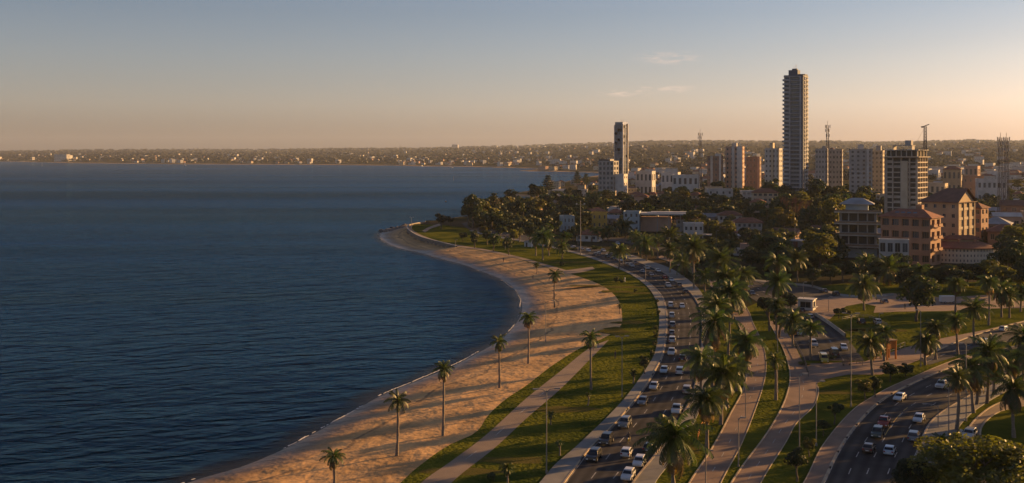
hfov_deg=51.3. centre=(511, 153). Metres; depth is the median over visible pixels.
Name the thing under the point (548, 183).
broadleaf tree
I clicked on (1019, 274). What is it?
broadleaf tree
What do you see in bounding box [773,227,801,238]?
house
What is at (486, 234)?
broadleaf tree
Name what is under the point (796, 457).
broadleaf tree
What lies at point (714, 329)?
palm tree
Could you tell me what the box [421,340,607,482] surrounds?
beach path
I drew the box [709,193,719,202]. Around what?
broadleaf tree
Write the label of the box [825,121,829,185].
telecom tower
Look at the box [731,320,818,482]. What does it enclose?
cycle path
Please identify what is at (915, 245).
window
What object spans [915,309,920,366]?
street lamp
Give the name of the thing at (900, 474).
broadleaf tree
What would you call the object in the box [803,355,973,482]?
avenue pavement
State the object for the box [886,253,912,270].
broadleaf tree
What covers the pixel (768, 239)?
broadleaf tree
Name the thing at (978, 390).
palm tree
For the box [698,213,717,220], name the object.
house
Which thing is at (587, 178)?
broadleaf tree
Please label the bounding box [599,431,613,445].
suv
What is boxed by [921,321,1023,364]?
carriageway
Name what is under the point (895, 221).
window
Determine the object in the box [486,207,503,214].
broadleaf tree
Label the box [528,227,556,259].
palm tree
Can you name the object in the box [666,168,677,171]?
house
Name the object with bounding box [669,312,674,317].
suv
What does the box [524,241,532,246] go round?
shed
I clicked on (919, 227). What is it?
apartment building
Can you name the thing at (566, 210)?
broadleaf tree
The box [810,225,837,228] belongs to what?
house
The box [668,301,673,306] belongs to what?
suv
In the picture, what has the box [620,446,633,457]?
hatchback
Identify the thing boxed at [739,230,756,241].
broadleaf tree
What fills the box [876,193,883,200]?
house
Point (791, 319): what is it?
palm tree
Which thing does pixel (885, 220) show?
window
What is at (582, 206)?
broadleaf tree
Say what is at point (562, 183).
house
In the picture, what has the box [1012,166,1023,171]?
house
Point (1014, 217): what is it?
house
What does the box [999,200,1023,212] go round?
building
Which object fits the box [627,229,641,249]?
palm tree
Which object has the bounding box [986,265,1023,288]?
broadleaf tree
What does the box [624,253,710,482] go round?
median pavement
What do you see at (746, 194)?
house
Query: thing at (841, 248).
broadleaf tree
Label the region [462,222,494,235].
headland road
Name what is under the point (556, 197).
broadleaf tree
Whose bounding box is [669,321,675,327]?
suv
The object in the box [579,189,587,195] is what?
house
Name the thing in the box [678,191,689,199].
broadleaf tree
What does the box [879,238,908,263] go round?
building
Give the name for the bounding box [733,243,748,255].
house
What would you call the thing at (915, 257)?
window
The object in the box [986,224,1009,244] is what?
house
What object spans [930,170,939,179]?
house
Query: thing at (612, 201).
broadleaf tree
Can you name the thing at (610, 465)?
seafront road
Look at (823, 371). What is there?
brown plaza
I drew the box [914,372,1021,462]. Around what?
avenue far pavement
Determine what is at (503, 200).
broadleaf tree
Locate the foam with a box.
[183,232,520,482]
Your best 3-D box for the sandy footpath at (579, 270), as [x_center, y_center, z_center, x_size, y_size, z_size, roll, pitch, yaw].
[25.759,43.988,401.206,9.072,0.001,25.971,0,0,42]
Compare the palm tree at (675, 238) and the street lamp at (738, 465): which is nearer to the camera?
the street lamp at (738, 465)
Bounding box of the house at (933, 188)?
[928,183,947,193]
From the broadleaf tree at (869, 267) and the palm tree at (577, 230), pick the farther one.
the palm tree at (577, 230)
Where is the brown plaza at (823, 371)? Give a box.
[789,321,1020,382]
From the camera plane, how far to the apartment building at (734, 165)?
1004.19 m
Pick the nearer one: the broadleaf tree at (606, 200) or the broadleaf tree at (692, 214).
the broadleaf tree at (692, 214)
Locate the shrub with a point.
(492, 475)
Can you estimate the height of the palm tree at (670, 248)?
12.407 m
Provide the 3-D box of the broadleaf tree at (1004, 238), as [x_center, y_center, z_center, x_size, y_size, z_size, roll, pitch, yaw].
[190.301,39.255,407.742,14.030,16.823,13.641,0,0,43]
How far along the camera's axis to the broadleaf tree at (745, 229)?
486.06 m
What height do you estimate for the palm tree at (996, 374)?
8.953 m
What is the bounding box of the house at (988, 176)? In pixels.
[982,174,994,177]
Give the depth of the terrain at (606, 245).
4091.26 m
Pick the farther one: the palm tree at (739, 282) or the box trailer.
the box trailer
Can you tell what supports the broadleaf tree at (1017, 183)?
on the terrain at (606, 245)
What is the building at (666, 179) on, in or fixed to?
on the terrain at (606, 245)
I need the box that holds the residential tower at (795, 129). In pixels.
[782,68,808,191]
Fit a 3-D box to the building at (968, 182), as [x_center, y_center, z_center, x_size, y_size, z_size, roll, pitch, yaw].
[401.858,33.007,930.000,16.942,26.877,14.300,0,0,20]
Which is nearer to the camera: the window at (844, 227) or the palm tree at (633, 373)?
the palm tree at (633, 373)
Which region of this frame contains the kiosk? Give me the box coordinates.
[797,297,817,310]
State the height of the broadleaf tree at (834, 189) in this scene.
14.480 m
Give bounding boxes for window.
[800,301,810,307]
[842,213,847,220]
[842,225,847,231]
[842,236,847,243]
[849,213,856,220]
[849,225,856,231]
[849,236,856,243]
[859,214,866,220]
[859,225,866,232]
[859,236,866,243]
[868,214,873,220]
[868,225,873,232]
[868,237,873,243]
[880,243,884,251]
[883,218,888,224]
[883,230,888,236]
[888,243,892,251]
[893,219,898,224]
[893,230,898,236]
[895,243,899,251]
[902,243,907,251]
[903,219,908,225]
[903,231,908,237]
[913,220,918,225]
[913,231,918,237]
[913,243,918,249]
[913,255,918,261]
[923,220,928,226]
[923,232,928,238]
[923,244,928,250]
[923,256,928,262]
[990,234,994,239]
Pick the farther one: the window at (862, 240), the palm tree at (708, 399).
the window at (862, 240)
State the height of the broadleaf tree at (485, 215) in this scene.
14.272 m
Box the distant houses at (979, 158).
[0,139,1023,171]
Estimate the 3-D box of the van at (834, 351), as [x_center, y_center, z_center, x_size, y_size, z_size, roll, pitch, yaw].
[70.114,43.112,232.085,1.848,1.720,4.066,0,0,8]
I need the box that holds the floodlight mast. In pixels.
[576,201,584,254]
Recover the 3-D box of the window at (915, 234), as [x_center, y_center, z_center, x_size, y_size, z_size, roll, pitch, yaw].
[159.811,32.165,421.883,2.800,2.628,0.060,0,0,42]
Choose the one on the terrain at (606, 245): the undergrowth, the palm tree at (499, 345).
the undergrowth
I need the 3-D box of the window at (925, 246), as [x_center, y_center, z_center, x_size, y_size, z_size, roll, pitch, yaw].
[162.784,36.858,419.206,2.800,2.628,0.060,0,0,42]
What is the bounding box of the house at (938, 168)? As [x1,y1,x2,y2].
[929,167,945,172]
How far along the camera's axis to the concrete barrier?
271.40 m
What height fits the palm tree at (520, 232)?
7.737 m
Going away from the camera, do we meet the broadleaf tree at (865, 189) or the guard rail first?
the guard rail
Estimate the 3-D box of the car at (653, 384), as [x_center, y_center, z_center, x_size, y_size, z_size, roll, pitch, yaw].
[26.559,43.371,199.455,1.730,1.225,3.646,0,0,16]
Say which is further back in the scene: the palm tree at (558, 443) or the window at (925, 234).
the window at (925, 234)
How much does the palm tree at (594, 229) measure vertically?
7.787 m
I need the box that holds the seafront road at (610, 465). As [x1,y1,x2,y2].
[476,227,701,482]
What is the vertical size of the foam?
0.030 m
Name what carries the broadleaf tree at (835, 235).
on the terrain at (606, 245)
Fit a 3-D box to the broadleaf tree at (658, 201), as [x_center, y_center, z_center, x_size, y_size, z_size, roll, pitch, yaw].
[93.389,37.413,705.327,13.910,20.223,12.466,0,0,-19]
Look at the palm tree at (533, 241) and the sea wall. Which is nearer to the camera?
the palm tree at (533, 241)
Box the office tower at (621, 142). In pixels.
[614,122,627,173]
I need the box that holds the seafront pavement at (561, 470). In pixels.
[470,230,666,482]
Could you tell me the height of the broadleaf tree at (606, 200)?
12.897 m
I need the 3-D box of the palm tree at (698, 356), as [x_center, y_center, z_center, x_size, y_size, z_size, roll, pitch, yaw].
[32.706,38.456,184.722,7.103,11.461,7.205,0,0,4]
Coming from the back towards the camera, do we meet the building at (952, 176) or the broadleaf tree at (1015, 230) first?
the building at (952, 176)
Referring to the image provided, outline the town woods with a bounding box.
[486,186,1023,267]
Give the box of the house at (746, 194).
[740,190,752,198]
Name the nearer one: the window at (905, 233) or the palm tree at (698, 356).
the palm tree at (698, 356)
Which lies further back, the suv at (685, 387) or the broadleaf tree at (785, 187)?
the broadleaf tree at (785, 187)
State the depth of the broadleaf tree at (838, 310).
283.35 m
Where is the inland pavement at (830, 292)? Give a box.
[755,279,893,297]
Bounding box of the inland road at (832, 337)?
[603,237,863,360]
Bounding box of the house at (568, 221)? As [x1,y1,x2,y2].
[559,215,574,231]
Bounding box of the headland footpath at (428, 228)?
[423,224,439,231]
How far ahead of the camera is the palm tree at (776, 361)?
190.07 m
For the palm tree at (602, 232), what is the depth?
528.59 m
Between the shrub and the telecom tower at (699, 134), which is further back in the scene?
the telecom tower at (699, 134)
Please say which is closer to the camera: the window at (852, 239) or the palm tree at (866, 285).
the palm tree at (866, 285)
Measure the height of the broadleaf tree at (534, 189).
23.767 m
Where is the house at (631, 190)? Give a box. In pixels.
[628,188,636,194]
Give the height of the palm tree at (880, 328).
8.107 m
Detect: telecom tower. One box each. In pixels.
[698,133,702,189]
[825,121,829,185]
[997,133,1003,211]
[1003,133,1009,199]
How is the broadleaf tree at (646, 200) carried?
on the terrain at (606, 245)
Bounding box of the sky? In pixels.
[0,0,1023,150]
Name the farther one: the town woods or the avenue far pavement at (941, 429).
the town woods
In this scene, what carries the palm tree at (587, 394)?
on the lawn at (612, 379)
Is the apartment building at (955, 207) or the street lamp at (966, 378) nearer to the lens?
the street lamp at (966, 378)
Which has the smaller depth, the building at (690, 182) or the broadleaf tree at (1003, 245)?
the broadleaf tree at (1003, 245)
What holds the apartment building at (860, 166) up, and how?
on the terrain at (606, 245)
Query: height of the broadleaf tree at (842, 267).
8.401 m
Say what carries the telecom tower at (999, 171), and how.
on the terrain at (606, 245)
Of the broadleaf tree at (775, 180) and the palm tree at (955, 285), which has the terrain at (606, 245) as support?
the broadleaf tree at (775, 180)
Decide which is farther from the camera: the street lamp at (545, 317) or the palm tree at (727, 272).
the palm tree at (727, 272)
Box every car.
[637,395,648,404]
[642,442,655,451]
[649,381,658,389]
[659,365,668,373]
[668,330,674,335]
[678,354,686,360]
[840,343,847,349]
[862,442,875,452]
[880,299,888,302]
[883,444,896,455]
[893,392,906,401]
[913,412,924,422]
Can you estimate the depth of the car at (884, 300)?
312.73 m
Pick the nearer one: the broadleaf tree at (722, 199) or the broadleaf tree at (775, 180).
the broadleaf tree at (722, 199)
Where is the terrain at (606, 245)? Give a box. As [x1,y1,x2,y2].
[0,141,1023,306]
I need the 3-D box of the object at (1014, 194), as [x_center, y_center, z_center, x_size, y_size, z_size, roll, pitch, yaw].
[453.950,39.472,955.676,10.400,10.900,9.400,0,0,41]
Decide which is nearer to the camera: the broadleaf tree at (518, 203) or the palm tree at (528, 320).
the palm tree at (528, 320)
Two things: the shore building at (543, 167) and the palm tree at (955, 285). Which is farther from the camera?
the shore building at (543, 167)
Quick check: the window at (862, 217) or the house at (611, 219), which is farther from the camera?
the house at (611, 219)
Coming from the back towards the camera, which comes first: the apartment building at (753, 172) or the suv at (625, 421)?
the apartment building at (753, 172)
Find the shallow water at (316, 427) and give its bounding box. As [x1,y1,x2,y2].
[175,232,521,482]
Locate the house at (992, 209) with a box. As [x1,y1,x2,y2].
[988,207,998,212]
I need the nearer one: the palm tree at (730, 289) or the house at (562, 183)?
the palm tree at (730, 289)
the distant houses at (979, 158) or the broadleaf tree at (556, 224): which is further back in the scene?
the distant houses at (979, 158)
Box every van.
[819,352,828,362]
[829,347,838,356]
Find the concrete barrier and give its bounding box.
[815,312,845,336]
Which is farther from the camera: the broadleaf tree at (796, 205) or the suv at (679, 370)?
the broadleaf tree at (796, 205)
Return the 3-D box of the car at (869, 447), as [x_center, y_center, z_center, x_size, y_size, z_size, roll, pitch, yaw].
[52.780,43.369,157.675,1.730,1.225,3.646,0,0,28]
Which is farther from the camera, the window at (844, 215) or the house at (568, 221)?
the house at (568, 221)
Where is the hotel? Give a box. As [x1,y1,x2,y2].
[54,154,69,160]
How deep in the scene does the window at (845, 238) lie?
453.02 m
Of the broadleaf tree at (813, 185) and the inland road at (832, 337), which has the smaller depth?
the inland road at (832, 337)
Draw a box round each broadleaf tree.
[435,213,449,228]
[458,232,466,241]
[460,193,485,228]
[460,204,473,224]
[470,230,478,247]
[479,226,487,232]
[480,211,502,228]
[482,201,490,224]
[482,230,490,244]
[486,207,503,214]
[487,233,500,250]
[488,193,501,209]
[491,197,506,204]
[492,205,503,212]
[495,224,507,240]
[502,237,512,254]
[503,189,518,196]
[507,199,525,212]
[508,229,518,242]
[516,197,528,201]
[518,221,525,231]
[519,201,535,212]
[522,222,537,240]
[525,209,538,216]
[526,183,547,198]
[528,197,547,208]
[538,194,554,201]
[539,223,553,233]
[540,175,555,189]
[541,203,555,210]
[547,220,561,234]
[549,191,565,200]
[556,206,576,214]
[560,194,573,200]
[560,198,571,204]
[563,187,571,193]
[569,226,575,240]
[570,196,581,204]
[571,171,581,188]
[572,189,581,193]
[572,205,585,208]
[573,207,582,212]
[581,174,590,188]
[583,195,602,207]
[585,191,602,199]
[588,185,597,190]
[599,189,615,200]
[603,198,611,205]
[606,199,616,205]
[616,197,637,213]
[617,191,627,199]
[634,203,654,215]
[639,356,648,373]
[641,197,657,210]
[643,195,665,208]
[667,207,682,222]
[675,186,689,192]
[675,200,695,210]
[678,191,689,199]
[683,210,706,224]
[699,192,710,200]
[699,206,711,212]
[700,180,706,187]
[708,220,736,237]
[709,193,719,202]
[710,181,724,187]
[711,195,730,206]
[738,227,758,233]
[738,246,761,269]
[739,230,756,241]
[752,200,767,210]
[754,235,782,250]
[757,297,772,330]
[763,178,778,185]
[764,183,775,187]
[764,242,796,259]
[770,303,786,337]
[771,193,793,208]
[773,208,796,227]
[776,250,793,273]
[778,185,794,192]
[782,292,797,308]
[783,447,808,481]
[784,198,806,212]
[787,190,799,196]
[794,194,809,203]
[799,206,818,223]
[802,232,837,267]
[802,437,816,456]
[804,267,820,286]
[805,178,826,194]
[812,199,822,206]
[815,229,840,244]
[817,198,845,223]
[817,264,840,283]
[817,420,830,435]
[821,186,829,194]
[821,194,843,203]
[821,224,838,231]
[824,245,845,252]
[827,402,844,424]
[829,186,839,193]
[832,263,850,281]
[833,308,846,317]
[836,194,850,200]
[845,260,866,276]
[853,191,867,197]
[854,379,872,399]
[855,193,870,199]
[856,186,871,193]
[860,259,884,281]
[870,376,882,396]
[873,197,883,204]
[879,362,900,381]
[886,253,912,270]
[890,458,939,482]
[892,268,928,284]
[896,274,942,321]
[896,363,913,376]
[906,265,936,280]
[906,432,1023,482]
[928,264,973,290]
[956,263,983,281]
[966,259,999,280]
[981,193,990,200]
[986,194,1000,200]
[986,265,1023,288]
[987,242,1023,267]
[991,234,1023,251]
[997,239,1023,265]
[1000,224,1023,242]
[1011,254,1023,269]
[1012,179,1023,190]
[1015,262,1023,281]
[1016,192,1023,199]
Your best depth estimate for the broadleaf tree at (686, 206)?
659.65 m
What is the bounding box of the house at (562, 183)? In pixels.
[559,180,564,186]
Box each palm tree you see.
[319,447,345,482]
[383,388,410,455]
[432,360,454,435]
[489,334,507,387]
[498,463,514,482]
[517,227,525,241]
[519,311,538,363]
[527,235,537,255]
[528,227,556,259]
[533,262,539,273]
[544,238,555,255]
[547,269,564,307]
[547,411,555,424]
[553,240,570,258]
[555,439,562,455]
[557,232,572,243]
[571,224,584,243]
[579,329,601,389]
[585,391,591,405]
[589,226,601,235]
[597,228,609,241]
[600,224,614,241]
[606,243,630,268]
[615,217,635,241]
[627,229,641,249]
[628,231,653,257]
[629,369,636,383]
[632,234,658,260]
[633,408,714,482]
[649,233,665,258]
[656,225,680,244]
[658,240,678,272]
[669,235,684,250]
[669,250,699,276]
[675,233,713,287]
[677,232,703,267]
[679,342,721,387]
[682,385,730,449]
[688,304,744,386]
[690,353,753,424]
[693,267,716,291]
[696,292,718,311]
[697,291,736,359]
[700,244,740,272]
[702,263,747,287]
[708,279,751,354]
[708,354,740,407]
[714,275,752,323]
[719,238,739,263]
[723,328,768,374]
[725,351,751,390]
[729,262,761,309]
[761,250,791,274]
[762,267,796,297]
[765,297,789,338]
[765,350,786,399]
[775,306,810,346]
[777,237,793,245]
[784,247,811,281]
[795,317,826,359]
[821,248,833,270]
[845,272,881,309]
[848,328,890,374]
[854,250,875,273]
[868,253,909,285]
[870,323,896,360]
[908,263,931,275]
[909,330,942,364]
[919,317,951,359]
[928,432,949,445]
[939,364,973,430]
[942,311,968,353]
[944,276,967,311]
[948,350,994,412]
[956,295,995,343]
[963,369,991,404]
[967,333,1013,403]
[969,348,1018,393]
[975,274,1003,324]
[990,278,1016,316]
[990,371,1023,437]
[996,286,1021,317]
[1000,344,1023,390]
[1003,323,1023,380]
[1007,342,1023,373]
[1011,284,1023,311]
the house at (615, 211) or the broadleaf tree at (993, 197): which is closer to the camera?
the house at (615, 211)
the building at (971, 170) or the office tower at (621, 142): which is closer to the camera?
the office tower at (621, 142)
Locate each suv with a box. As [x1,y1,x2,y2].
[586,446,601,461]
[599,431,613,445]
[618,415,631,427]
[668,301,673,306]
[668,336,675,342]
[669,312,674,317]
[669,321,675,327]
[675,366,683,374]
[682,384,691,393]
[809,338,817,346]
[857,318,865,323]
[871,424,883,438]
[873,318,881,324]
[907,430,920,441]
[960,426,977,439]
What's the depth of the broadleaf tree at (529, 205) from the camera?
705.31 m
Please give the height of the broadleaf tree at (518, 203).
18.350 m
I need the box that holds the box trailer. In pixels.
[939,295,954,303]
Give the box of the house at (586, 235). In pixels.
[576,230,601,241]
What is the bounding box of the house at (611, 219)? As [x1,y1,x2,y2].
[607,215,619,224]
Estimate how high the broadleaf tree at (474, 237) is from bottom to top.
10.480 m
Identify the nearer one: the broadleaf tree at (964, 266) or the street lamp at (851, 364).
the street lamp at (851, 364)
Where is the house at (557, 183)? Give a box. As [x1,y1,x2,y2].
[549,181,560,189]
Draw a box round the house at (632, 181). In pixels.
[630,178,635,184]
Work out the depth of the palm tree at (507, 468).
140.56 m
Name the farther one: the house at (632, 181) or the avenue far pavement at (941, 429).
the house at (632, 181)
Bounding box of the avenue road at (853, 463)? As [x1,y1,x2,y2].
[824,346,1022,482]
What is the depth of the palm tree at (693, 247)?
345.92 m
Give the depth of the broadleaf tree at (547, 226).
541.86 m
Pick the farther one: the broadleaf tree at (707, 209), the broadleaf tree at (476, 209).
the broadleaf tree at (707, 209)
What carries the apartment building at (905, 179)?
on the terrain at (606, 245)
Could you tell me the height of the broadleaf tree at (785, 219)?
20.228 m
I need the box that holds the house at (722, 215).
[717,211,743,226]
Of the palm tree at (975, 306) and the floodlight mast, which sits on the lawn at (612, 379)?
the palm tree at (975, 306)
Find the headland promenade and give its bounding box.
[408,225,567,271]
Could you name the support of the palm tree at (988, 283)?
on the lawn at (612, 379)
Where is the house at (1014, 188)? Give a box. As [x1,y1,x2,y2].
[1012,183,1023,189]
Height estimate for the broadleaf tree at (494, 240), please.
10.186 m
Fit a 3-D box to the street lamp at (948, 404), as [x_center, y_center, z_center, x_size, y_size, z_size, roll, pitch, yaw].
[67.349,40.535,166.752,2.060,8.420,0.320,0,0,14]
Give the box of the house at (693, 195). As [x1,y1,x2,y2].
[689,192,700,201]
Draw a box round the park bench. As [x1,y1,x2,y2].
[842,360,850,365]
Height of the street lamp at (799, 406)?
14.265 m
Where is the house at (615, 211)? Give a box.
[608,209,622,214]
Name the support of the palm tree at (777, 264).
on the terrain at (606, 245)
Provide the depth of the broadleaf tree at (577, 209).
662.21 m
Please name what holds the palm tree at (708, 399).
on the lawn at (612, 379)
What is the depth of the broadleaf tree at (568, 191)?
1030.45 m
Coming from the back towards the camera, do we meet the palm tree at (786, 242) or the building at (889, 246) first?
the palm tree at (786, 242)
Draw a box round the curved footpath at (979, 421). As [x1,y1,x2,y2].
[969,397,1023,465]
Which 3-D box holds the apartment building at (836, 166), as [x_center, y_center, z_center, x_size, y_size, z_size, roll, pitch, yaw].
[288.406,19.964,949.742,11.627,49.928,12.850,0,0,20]
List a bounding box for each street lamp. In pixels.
[533,387,559,473]
[537,300,554,341]
[705,450,712,482]
[737,417,745,466]
[745,373,749,416]
[777,338,783,392]
[799,373,807,446]
[815,380,824,445]
[842,312,859,406]
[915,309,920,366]
[922,403,938,426]
[936,385,948,434]
[959,342,966,420]
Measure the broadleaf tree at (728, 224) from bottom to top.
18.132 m
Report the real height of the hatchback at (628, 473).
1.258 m
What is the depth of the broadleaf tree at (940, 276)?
340.66 m
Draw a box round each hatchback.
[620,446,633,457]
[621,466,635,480]
[632,453,645,466]
[999,325,1008,331]
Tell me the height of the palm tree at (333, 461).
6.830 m
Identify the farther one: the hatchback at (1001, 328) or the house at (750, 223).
the house at (750, 223)
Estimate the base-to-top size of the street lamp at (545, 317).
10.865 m
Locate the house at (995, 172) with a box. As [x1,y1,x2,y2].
[987,170,1000,177]
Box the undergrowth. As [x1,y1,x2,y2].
[468,195,1014,270]
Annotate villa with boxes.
[941,235,997,263]
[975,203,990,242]
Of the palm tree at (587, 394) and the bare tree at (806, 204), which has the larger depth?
the bare tree at (806, 204)
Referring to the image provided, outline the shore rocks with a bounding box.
[379,224,408,231]
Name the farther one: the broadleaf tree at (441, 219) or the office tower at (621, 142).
the office tower at (621, 142)
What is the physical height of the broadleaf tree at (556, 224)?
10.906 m
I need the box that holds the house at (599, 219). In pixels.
[592,212,606,228]
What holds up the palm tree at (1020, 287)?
on the lawn at (612, 379)
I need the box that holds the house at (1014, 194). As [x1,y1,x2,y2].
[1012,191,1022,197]
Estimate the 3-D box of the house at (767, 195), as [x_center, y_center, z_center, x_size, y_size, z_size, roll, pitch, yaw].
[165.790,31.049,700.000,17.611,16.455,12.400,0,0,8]
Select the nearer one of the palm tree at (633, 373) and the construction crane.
the palm tree at (633, 373)
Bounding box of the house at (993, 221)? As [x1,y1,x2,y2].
[988,217,1012,227]
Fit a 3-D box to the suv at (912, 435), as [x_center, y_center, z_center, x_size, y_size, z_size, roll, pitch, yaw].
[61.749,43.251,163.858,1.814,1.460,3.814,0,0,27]
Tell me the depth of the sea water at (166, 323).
325.31 m
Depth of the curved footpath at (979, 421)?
178.96 m
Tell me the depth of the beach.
199.42 m
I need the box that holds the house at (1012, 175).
[1009,172,1017,179]
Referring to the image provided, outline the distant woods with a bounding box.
[0,139,1023,183]
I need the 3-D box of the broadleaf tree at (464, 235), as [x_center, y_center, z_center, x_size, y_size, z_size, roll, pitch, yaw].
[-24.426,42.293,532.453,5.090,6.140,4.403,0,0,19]
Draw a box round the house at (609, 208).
[606,207,621,214]
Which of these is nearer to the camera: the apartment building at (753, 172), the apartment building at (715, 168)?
the apartment building at (715, 168)
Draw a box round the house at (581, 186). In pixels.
[577,183,585,188]
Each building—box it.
[538,166,548,169]
[598,159,627,198]
[623,210,685,231]
[636,171,654,193]
[661,172,680,190]
[672,174,699,192]
[707,154,722,186]
[725,143,743,187]
[746,157,760,188]
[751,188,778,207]
[765,143,782,185]
[815,146,827,184]
[829,148,842,187]
[834,198,881,257]
[849,144,872,192]
[872,146,884,193]
[878,205,943,265]
[879,238,908,263]
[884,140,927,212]
[918,188,976,240]
[943,166,961,187]
[962,176,983,196]
[964,166,979,175]
[975,178,1006,199]
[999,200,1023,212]
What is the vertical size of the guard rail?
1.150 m
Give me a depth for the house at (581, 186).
1293.08 m
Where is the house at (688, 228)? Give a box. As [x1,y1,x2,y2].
[677,222,711,242]
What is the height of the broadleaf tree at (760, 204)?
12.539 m
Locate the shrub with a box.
[487,472,495,479]
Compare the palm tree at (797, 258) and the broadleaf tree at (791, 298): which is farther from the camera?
the palm tree at (797, 258)
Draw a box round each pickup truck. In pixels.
[667,347,675,355]
[671,403,682,414]
[877,415,890,427]
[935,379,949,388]
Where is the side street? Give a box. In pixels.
[759,282,839,297]
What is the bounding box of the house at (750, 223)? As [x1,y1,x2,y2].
[732,217,762,233]
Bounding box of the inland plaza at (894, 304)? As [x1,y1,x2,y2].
[795,293,1023,318]
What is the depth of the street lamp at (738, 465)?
149.75 m
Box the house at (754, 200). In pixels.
[750,198,765,212]
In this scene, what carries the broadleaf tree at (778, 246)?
on the terrain at (606, 245)
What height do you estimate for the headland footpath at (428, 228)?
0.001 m
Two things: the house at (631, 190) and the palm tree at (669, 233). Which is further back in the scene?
the house at (631, 190)
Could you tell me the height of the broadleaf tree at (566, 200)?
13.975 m
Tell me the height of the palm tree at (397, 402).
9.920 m
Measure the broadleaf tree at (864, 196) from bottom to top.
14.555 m
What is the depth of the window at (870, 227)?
449.44 m
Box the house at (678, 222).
[675,216,698,231]
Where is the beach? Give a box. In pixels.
[189,226,621,482]
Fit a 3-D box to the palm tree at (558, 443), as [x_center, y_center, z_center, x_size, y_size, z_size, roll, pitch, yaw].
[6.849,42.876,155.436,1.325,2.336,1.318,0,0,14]
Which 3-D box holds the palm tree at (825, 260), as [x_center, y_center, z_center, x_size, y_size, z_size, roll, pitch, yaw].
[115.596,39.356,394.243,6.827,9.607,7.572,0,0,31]
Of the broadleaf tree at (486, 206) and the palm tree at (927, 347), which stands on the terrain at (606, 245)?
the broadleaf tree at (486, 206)
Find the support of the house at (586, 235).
on the terrain at (606, 245)
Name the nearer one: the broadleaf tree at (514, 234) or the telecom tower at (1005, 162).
the broadleaf tree at (514, 234)
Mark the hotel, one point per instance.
(58, 157)
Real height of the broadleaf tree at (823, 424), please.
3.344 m
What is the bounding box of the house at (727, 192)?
[706,188,732,201]
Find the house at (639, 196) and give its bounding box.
[633,193,648,203]
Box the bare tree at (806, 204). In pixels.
[779,194,813,215]
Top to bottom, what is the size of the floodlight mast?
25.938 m
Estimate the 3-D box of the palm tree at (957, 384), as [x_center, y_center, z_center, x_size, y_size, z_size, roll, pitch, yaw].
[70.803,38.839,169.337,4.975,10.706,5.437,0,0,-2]
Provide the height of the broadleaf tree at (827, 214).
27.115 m
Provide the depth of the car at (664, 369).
213.44 m
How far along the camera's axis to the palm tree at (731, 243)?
426.02 m
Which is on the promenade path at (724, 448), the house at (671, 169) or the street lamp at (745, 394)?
the street lamp at (745, 394)
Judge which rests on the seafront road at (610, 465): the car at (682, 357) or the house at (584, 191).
the car at (682, 357)
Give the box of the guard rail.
[794,339,808,376]
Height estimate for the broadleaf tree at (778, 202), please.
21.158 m
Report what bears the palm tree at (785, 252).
on the terrain at (606, 245)
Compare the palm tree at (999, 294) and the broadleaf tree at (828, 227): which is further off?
the broadleaf tree at (828, 227)
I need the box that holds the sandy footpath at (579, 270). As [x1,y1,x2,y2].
[564,267,593,273]
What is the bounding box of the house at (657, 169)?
[655,167,667,172]
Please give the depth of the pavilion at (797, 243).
491.95 m
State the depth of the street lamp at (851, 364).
185.32 m
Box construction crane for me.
[917,124,928,149]
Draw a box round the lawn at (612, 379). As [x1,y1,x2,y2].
[401,224,1023,482]
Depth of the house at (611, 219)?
650.88 m
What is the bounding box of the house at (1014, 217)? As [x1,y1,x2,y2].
[990,212,1022,224]
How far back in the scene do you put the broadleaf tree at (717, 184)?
833.61 m
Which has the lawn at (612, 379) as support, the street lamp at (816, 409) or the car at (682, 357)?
the street lamp at (816, 409)
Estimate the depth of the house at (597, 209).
700.52 m
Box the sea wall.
[407,221,456,247]
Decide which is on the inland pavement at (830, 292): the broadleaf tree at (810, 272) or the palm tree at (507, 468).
the broadleaf tree at (810, 272)
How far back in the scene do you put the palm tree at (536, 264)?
397.41 m
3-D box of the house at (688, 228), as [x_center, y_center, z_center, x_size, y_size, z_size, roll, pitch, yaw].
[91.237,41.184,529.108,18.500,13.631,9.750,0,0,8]
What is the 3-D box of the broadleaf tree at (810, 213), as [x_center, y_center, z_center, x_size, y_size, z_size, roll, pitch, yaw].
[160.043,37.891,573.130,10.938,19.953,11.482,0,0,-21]
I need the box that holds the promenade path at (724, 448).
[659,255,766,482]
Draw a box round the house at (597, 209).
[591,207,605,211]
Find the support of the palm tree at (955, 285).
on the lawn at (612, 379)
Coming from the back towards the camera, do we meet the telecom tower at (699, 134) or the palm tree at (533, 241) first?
the telecom tower at (699, 134)
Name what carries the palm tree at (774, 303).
on the lawn at (612, 379)
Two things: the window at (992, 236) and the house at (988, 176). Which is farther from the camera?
the house at (988, 176)
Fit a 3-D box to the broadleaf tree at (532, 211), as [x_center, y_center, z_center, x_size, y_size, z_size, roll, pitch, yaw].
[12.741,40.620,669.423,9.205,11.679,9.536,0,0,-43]
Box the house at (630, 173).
[628,171,634,175]
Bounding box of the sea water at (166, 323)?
[0,162,597,482]
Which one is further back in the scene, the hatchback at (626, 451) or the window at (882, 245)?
the window at (882, 245)
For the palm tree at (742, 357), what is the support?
on the lawn at (612, 379)
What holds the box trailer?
on the inland plaza at (894, 304)
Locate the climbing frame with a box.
[880,338,896,359]
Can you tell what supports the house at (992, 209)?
on the terrain at (606, 245)

